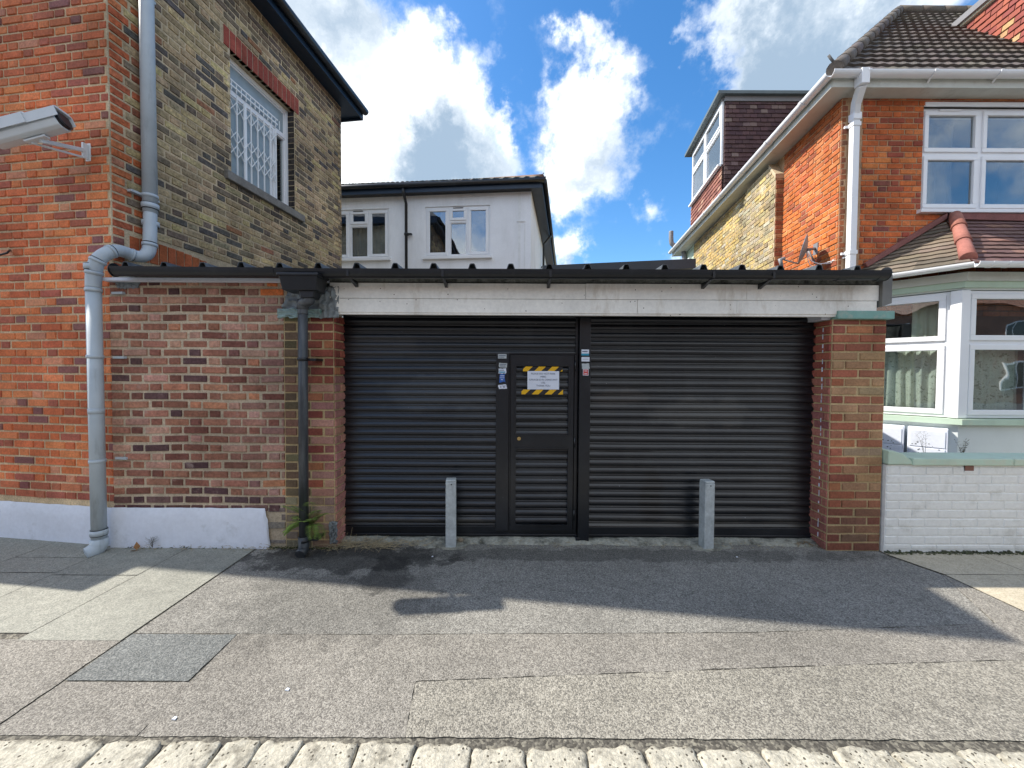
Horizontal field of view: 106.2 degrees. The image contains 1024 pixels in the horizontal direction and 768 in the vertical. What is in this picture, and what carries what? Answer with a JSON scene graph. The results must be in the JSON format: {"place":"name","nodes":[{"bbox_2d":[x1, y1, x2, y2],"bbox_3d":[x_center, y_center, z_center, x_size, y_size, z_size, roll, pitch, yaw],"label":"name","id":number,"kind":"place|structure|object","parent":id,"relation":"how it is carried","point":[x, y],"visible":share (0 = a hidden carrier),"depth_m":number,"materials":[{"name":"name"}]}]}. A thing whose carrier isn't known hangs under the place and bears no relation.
{"place":"outdoors","nodes":[
{"label":"outdoors","id":0,"kind":"place"},
{"bbox_2d":[0,639,189,735],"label":"rough tarmac","id":1,"kind":"structure","parent":0,"point":[31,671],"depth_m":1.81,"materials":[{"name":"grey asphalt"}]},
{"bbox_2d":[341,172,556,316],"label":"rendered building","id":2,"kind":"structure","parent":0,"point":[497,222],"depth_m":9.11,"materials":[{"name":"white paint"}]},
{"bbox_2d":[341,209,390,261],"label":"window","id":3,"kind":"structure","parent":2,"relation":"in","point":[351,220],"depth_m":9.31,"materials":[{"name":"white plastic"}]},
{"bbox_2d":[354,225,384,256],"bbox_3d":[-3.431,-3.477,9.512,1.010,0.875,0.039,0,2,5],"label":"curtain","id":4,"kind":"object","parent":2,"relation":"hanging from","point":[360,240],"visible":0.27,"depth_m":9.52,"materials":[{"name":"white fabric"}]},
{"bbox_2d":[430,212,444,252],"bbox_3d":[-1.795,-3.615,9.361,0.500,1.175,0.039,0,2,5],"label":"window pane","id":5,"kind":"structure","parent":2,"relation":"hanging from","point":[437,232],"depth_m":9.36,"materials":[{"name":"clear glass"}]},
{"bbox_2d":[422,205,491,259],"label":"window","id":6,"kind":"structure","parent":2,"relation":"in","point":[467,228],"depth_m":9.13,"materials":[{"name":"white plastic"}]},
{"bbox_2d":[0,542,1023,767],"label":"ground","id":7,"kind":"structure","parent":0,"point":[757,746],"depth_m":1.59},
{"bbox_2d":[0,738,103,767],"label":"kerb sett","id":8,"kind":"object","parent":7,"relation":"on","point":[40,753],"visible":0.89,"depth_m":1.51,"materials":[{"name":"stone"}]},
{"bbox_2d":[82,740,161,767],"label":"kerb sett","id":9,"kind":"object","parent":7,"relation":"on","point":[127,754],"visible":0.92,"depth_m":1.51,"materials":[{"name":"stone"}]},
{"bbox_2d":[0,537,254,639],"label":"pavement slabs","id":10,"kind":"structure","parent":7,"relation":"on","point":[125,609],"depth_m":2.74,"materials":[{"name":"grey concrete"}]},
{"bbox_2d":[132,542,139,550],"bbox_3d":[-3.193,1.381,3.259,0.057,0.075,0.040,0,2,-28],"label":"dead leaf","id":11,"kind":"object","parent":10,"relation":"on","point":[136,545],"visible":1,"depth_m":3.28,"materials":[{"name":"brown plant"}]},
{"bbox_2d":[144,537,157,547],"bbox_3d":[-3.083,1.350,3.288,0.090,0.097,0.053,0,2,0],"label":"weed","id":12,"kind":"object","parent":10,"relation":"on","point":[151,541],"visible":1,"depth_m":3.28,"materials":[{"name":"grey plant"}]},
{"bbox_2d":[136,544,245,550],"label":"dry grass","id":13,"kind":"structure","parent":10,"relation":"on","point":[192,548],"depth_m":3.28,"materials":[{"name":"plant"}]},
{"bbox_2d":[66,634,236,680],"bbox_3d":[-1.894,1.454,2.059,0.605,0.001,0.343,0,2,0],"label":"dark tarmac patch","id":14,"kind":"object","parent":7,"relation":"on","point":[160,657],"visible":1,"depth_m":2.04,"materials":[{"name":"grey asphalt"}]},
{"bbox_2d":[145,741,220,767],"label":"kerb sett","id":15,"kind":"object","parent":7,"relation":"on","point":[190,754],"visible":0.92,"depth_m":1.51,"materials":[{"name":"stone"}]},
{"bbox_2d":[0,0,368,557],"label":"red brick building","id":16,"kind":"structure","parent":7,"relation":"on","point":[209,131],"depth_m":3.47,"materials":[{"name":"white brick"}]},
{"bbox_2d":[0,105,91,161],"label":"security camera","id":17,"kind":"object","parent":16,"relation":"attached to","point":[43,125],"visible":1,"depth_m":2.94,"materials":[{"name":"white plastic"}]},
{"bbox_2d":[224,58,304,222],"bbox_3d":[-3.415,-3.170,5.015,0.752,1.620,1.328,0,1,0],"label":"window","id":18,"kind":"structure","parent":16,"relation":"in","point":[259,124],"depth_m":4.97,"materials":[{"name":"white plastic"}]},
{"bbox_2d":[207,737,260,767],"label":"kerb sett","id":19,"kind":"object","parent":7,"relation":"on","point":[241,753],"visible":0.92,"depth_m":1.51,"materials":[{"name":"stone"}]},
{"bbox_2d":[247,740,303,767],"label":"kerb sett","id":20,"kind":"object","parent":7,"relation":"on","point":[273,754],"visible":0.93,"depth_m":1.52,"materials":[{"name":"stone"}]},
{"bbox_2d":[289,741,357,767],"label":"kerb sett","id":21,"kind":"object","parent":7,"relation":"on","point":[329,754],"visible":0.97,"depth_m":1.51,"materials":[{"name":"stone"}]},
{"bbox_2d":[352,741,415,767],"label":"kerb sett","id":22,"kind":"object","parent":7,"relation":"on","point":[375,754],"visible":0.96,"depth_m":1.51,"materials":[{"name":"stone"}]},
{"bbox_2d":[411,743,471,767],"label":"kerb sett","id":23,"kind":"object","parent":7,"relation":"on","point":[431,755],"visible":0.96,"depth_m":1.51,"materials":[{"name":"stone"}]},
{"bbox_2d":[470,746,525,767],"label":"kerb sett","id":24,"kind":"object","parent":7,"relation":"on","point":[507,757],"visible":1,"depth_m":1.50,"materials":[{"name":"stone"}]},
{"bbox_2d":[102,261,894,557],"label":"garage","id":25,"kind":"structure","parent":7,"relation":"on","point":[249,401],"depth_m":3.41,"materials":[{"name":"brick"}]},
{"bbox_2d":[283,502,327,539],"bbox_3d":[-1.701,1.145,3.189,0.374,0.382,0.251,1,2,18],"label":"fern","id":26,"kind":"object","parent":25,"relation":"attached to","point":[289,528],"visible":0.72,"depth_m":3.17,"materials":[{"name":"green plant"}]},
{"bbox_2d":[499,374,504,382],"bbox_3d":[-0.087,-0.054,3.462,0.056,0.084,0.002,0,2,0],"label":"sticker","id":27,"kind":"object","parent":25,"relation":"attached to","point":[502,378],"visible":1,"depth_m":3.46,"materials":[{"name":"paper"}]},
{"bbox_2d":[498,354,506,358],"bbox_3d":[-0.088,-0.249,3.457,0.077,0.040,0.002,0,2,0],"label":"sticker","id":28,"kind":"object","parent":25,"relation":"attached to","point":[502,356],"visible":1,"depth_m":3.46,"materials":[{"name":"white paper"}]},
{"bbox_2d":[498,384,506,388],"bbox_3d":[-0.086,0.024,3.464,0.081,0.045,0.003,0,2,0],"label":"sticker","id":29,"kind":"object","parent":25,"relation":"attached to","point":[503,386],"visible":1,"depth_m":3.46,"materials":[{"name":"paper"}]},
{"bbox_2d":[499,368,505,373],"bbox_3d":[-0.087,-0.117,3.461,0.074,0.049,0.002,0,2,0],"label":"sticker","id":30,"kind":"object","parent":25,"relation":"attached to","point":[501,371],"visible":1,"depth_m":3.46,"materials":[{"name":"paper"}]},
{"bbox_2d":[499,363,506,367],"bbox_3d":[-0.080,-0.169,3.459,0.076,0.044,0.002,0,2,0],"label":"sticker","id":31,"kind":"object","parent":25,"relation":"attached to","point":[504,365],"visible":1,"depth_m":3.46,"materials":[{"name":"white paper"}]},
{"bbox_2d":[521,389,562,393],"bbox_3d":[0.271,0.072,3.449,0.372,0.043,0.003,0,2,0],"label":"hazard tape","id":32,"kind":"object","parent":25,"relation":"attached to","point":[524,391],"visible":1,"depth_m":3.45,"materials":[{"name":"yellow plastic"}]},
{"bbox_2d":[523,367,561,370],"bbox_3d":[0.275,-0.134,3.443,0.354,0.043,0.003,0,2,0],"label":"hazard tape","id":33,"kind":"object","parent":25,"relation":"attached to","point":[542,368],"visible":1,"depth_m":3.44,"materials":[{"name":"yellow plastic"}]},
{"bbox_2d":[527,371,558,389],"bbox_3d":[0.280,-0.034,3.442,0.283,0.164,0.004,0,2,0],"label":"paper notice","id":34,"kind":"object","parent":25,"relation":"attached to","point":[542,379],"visible":1,"depth_m":3.44,"materials":[{"name":"white paper"}]},
{"bbox_2d":[581,350,588,355],"bbox_3d":[0.651,-0.280,3.416,0.067,0.053,0.002,0,2,0],"label":"sticker","id":35,"kind":"object","parent":25,"relation":"attached to","point":[584,352],"visible":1,"depth_m":3.42,"materials":[{"name":"paper"}]},
{"bbox_2d":[581,357,589,360],"bbox_3d":[0.653,-0.220,3.418,0.072,0.040,0.002,0,2,0],"label":"sticker","id":36,"kind":"object","parent":25,"relation":"attached to","point":[585,358],"visible":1,"depth_m":3.42,"materials":[{"name":"paper"}]},
{"bbox_2d":[582,363,589,368],"bbox_3d":[0.655,-0.159,3.420,0.073,0.052,0.001,0,2,0],"label":"sticker","id":37,"kind":"object","parent":25,"relation":"attached to","point":[585,366],"visible":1,"depth_m":3.42,"materials":[{"name":"white paper"}]},
{"bbox_2d":[583,369,588,374],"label":"sticker","id":38,"kind":"object","parent":25,"relation":"attached to","point":[585,371],"visible":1,"depth_m":3.42,"materials":[{"name":"paper"}]},
{"bbox_2d":[527,746,587,767],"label":"kerb sett","id":39,"kind":"object","parent":7,"relation":"on","point":[563,757],"visible":0.99,"depth_m":1.50,"materials":[{"name":"stone"}]},
{"bbox_2d":[136,543,992,633],"bbox_3d":[0.545,1.437,3.289,5.491,0.001,2.107,0,2,0],"label":"tarmac crossover","id":40,"kind":"object","parent":7,"relation":"on","point":[485,589],"visible":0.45,"depth_m":2.67,"materials":[{"name":"grey asphalt"}]},
{"bbox_2d":[244,542,338,550],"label":"dry grass","id":41,"kind":"structure","parent":40,"relation":"on","point":[295,547],"depth_m":3.30,"materials":[{"name":"plant"}]},
{"bbox_2d":[319,531,406,554],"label":"dry grass","id":42,"kind":"structure","parent":40,"relation":"on","point":[345,544],"depth_m":3.35,"materials":[{"name":"plant"}]},
{"bbox_2d":[386,538,433,547],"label":"dry grass","id":43,"kind":"structure","parent":40,"relation":"on","point":[410,542],"depth_m":3.37,"materials":[{"name":"plant"}]},
{"bbox_2d":[436,477,465,549],"bbox_3d":[-0.535,1.126,3.376,0.264,0.604,0.144,0,2,0],"label":"steel bollard","id":44,"kind":"object","parent":40,"relation":"on","point":[450,544],"visible":1,"depth_m":3.32,"materials":[{"name":"grey metal"}]},
{"bbox_2d":[126,546,1023,555],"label":"moss","id":45,"kind":"object","parent":40,"relation":"on","point":[313,548],"visible":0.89,"depth_m":3.28,"materials":[{"name":"green plant"}]},
{"bbox_2d":[354,537,816,549],"bbox_3d":[0.603,1.414,3.375,4.897,0.033,0.250,0,2,0],"label":"grit","id":46,"kind":"object","parent":40,"relation":"on","point":[593,542],"visible":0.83,"depth_m":3.41,"materials":[{"name":"gravel"}]},
{"bbox_2d":[433,540,809,547],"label":"dry grass","id":47,"kind":"structure","parent":40,"relation":"on","point":[633,546],"depth_m":3.39,"materials":[{"name":"plant"}]},
{"bbox_2d":[690,479,721,551],"bbox_3d":[1.700,1.138,3.365,0.269,0.604,0.141,0,2,0],"label":"steel bollard","id":48,"kind":"object","parent":40,"relation":"on","point":[706,512],"visible":1,"depth_m":3.32,"materials":[{"name":"grey metal"}]},
{"bbox_2d":[797,539,824,549],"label":"dry grass","id":49,"kind":"structure","parent":40,"relation":"on","point":[809,543],"depth_m":3.42,"materials":[{"name":"plant"}]},
{"bbox_2d":[138,575,1023,737],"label":"tarmac strip","id":50,"kind":"object","parent":7,"relation":"on","point":[339,685],"visible":1,"depth_m":2.04,"materials":[{"name":"grey asphalt"}]},
{"bbox_2d":[587,744,648,767],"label":"kerb sett","id":51,"kind":"object","parent":7,"relation":"on","point":[623,756],"visible":0.95,"depth_m":1.51,"materials":[{"name":"stone"}]},
{"bbox_2d":[645,746,701,767],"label":"kerb sett","id":52,"kind":"object","parent":7,"relation":"on","point":[675,757],"visible":0.94,"depth_m":1.51,"materials":[{"name":"stone"}]},
{"bbox_2d":[697,749,770,767],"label":"kerb sett","id":53,"kind":"object","parent":7,"relation":"on","point":[721,758],"visible":0.93,"depth_m":1.50,"materials":[{"name":"stone"}]},
{"bbox_2d":[761,747,841,767],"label":"kerb sett","id":54,"kind":"object","parent":7,"relation":"on","point":[795,757],"visible":0.95,"depth_m":1.51,"materials":[{"name":"stone"}]},
{"bbox_2d":[668,0,1023,452],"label":"brick house","id":55,"kind":"structure","parent":7,"relation":"on","point":[835,159],"depth_m":5.15,"materials":[{"name":"orange-red brick"},{"name":"brown concrete tile"},{"name":"white plastic"}]},
{"bbox_2d":[778,234,818,266],"bbox_3d":[4.115,-1.869,5.463,0.737,0.487,0.209,0,2,-23],"label":"satellite dish","id":56,"kind":"object","parent":55,"relation":"attached to","point":[804,248],"visible":0.98,"depth_m":5.42,"materials":[{"name":"grey metal"}]},
{"bbox_2d":[806,251,845,266],"bbox_3d":[4.340,-1.593,5.304,0.056,0.594,0.470,-1,2,-35],"label":"dish cable","id":57,"kind":"object","parent":56,"relation":"hanging from","point":[820,263],"visible":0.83,"depth_m":5.39,"materials":[{"name":"white plastic"}]},
{"bbox_2d":[882,424,904,451],"bbox_3d":[4.725,0.815,4.971,0.170,0.600,0.480,-1,2,-42],"label":"meter box","id":58,"kind":"object","parent":55,"relation":"attached to","point":[893,439],"visible":0.36,"depth_m":4.80,"materials":[{"name":"white paint"}]},
{"bbox_2d":[884,350,936,408],"bbox_3d":[5.049,-0.054,4.974,0.063,0.840,0.706,-1,2,-42],"label":"curtain","id":59,"kind":"object","parent":55,"relation":"hanging from","point":[909,378],"visible":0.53,"depth_m":4.91,"materials":[{"name":"white fabric"}]},
{"bbox_2d":[911,301,938,336],"bbox_3d":[5.246,-0.350,4.851,0.081,1.440,0.298,-1,2,-40],"label":"curtain","id":60,"kind":"object","parent":55,"relation":"hanging from","point":[925,319],"visible":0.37,"depth_m":4.85,"materials":[{"name":"white fabric"}]},
{"bbox_2d":[907,426,947,452],"bbox_3d":[5.013,0.825,4.646,0.170,0.600,0.330,-1,2,-42],"label":"meter box","id":61,"kind":"object","parent":55,"relation":"attached to","point":[937,440],"visible":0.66,"depth_m":4.58,"materials":[{"name":"white paint"}]},
{"bbox_2d":[926,124,952,203],"bbox_3d":[5.890,-3.006,5.426,0.651,1.258,0.084,0,2,0],"label":"curtain","id":62,"kind":"object","parent":55,"relation":"hanging from","point":[938,182],"visible":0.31,"depth_m":5.42,"materials":[{"name":"white fabric"}]},
{"bbox_2d":[916,109,1023,213],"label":"window","id":63,"kind":"structure","parent":55,"relation":"in","point":[986,156],"depth_m":5.16,"materials":[{"name":"white plastic"}]},
{"bbox_2d":[973,350,1017,409],"bbox_3d":[5.752,-0.042,4.672,0.782,0.840,0.059,0,2,0],"label":"curtain","id":64,"kind":"object","parent":55,"relation":"hanging from","point":[995,374],"visible":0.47,"depth_m":4.67,"materials":[{"name":"white fabric"}]},
{"bbox_2d":[832,745,903,767],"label":"kerb sett","id":65,"kind":"object","parent":7,"relation":"on","point":[851,756],"visible":0.95,"depth_m":1.51,"materials":[{"name":"stone"}]},
{"bbox_2d":[891,751,974,767],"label":"kerb sett","id":66,"kind":"object","parent":7,"relation":"on","point":[917,759],"visible":0.91,"depth_m":1.51,"materials":[{"name":"stone"}]},
{"bbox_2d":[879,448,1023,553],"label":"garden wall","id":67,"kind":"structure","parent":7,"relation":"on","point":[945,502],"depth_m":3.29,"materials":[{"name":"white brick"}]},
{"bbox_2d":[954,438,969,452],"bbox_3d":[4.168,0.586,3.557,0.170,0.167,0.045,0,2,0],"label":"weed","id":68,"kind":"object","parent":67,"relation":"on","point":[963,450],"visible":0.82,"depth_m":3.56,"materials":[{"name":"grey plant"}]},
{"bbox_2d":[884,552,1023,610],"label":"beige slabs","id":69,"kind":"structure","parent":7,"relation":"on","point":[1007,586],"depth_m":3.02,"materials":[{"name":"beige concrete"}]},
{"bbox_2d":[956,748,1011,767],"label":"kerb sett","id":70,"kind":"object","parent":7,"relation":"on","point":[975,759],"visible":0.9,"depth_m":1.51,"materials":[{"name":"stone"}]},
{"bbox_2d":[996,751,1023,767],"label":"kerb sett","id":71,"kind":"object","parent":7,"relation":"on","point":[1013,759],"visible":0.81,"depth_m":1.51,"materials":[{"name":"stone"}]},
{"bbox_2d":[542,259,695,268],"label":"flat roof shed","id":72,"kind":"structure","parent":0,"point":[679,264],"depth_m":6.85,"materials":[{"name":"concrete"}]},
{"bbox_2d":[285,0,978,264],"label":"sky","id":73,"kind":"structure","parent":0,"point":[606,99],"materials":[{"name":"blue"}]},
{"bbox_2d":[406,660,1023,740],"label":"pale tarmac","id":74,"kind":"structure","parent":0,"point":[971,700],"depth_m":1.77,"materials":[{"name":"grey asphalt"}]},
{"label":"front garden","id":75,"kind":"structure","parent":0,"visible":0},
{"bbox_2d":[916,429,929,450],"bbox_3d":[4.048,0.576,3.785,0.131,0.282,0.078,0,2,0],"label":"weed","id":76,"kind":"object","parent":75,"relation":"on","point":[922,441],"visible":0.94,"depth_m":3.80,"materials":[{"name":"grey plant"}]}
]}

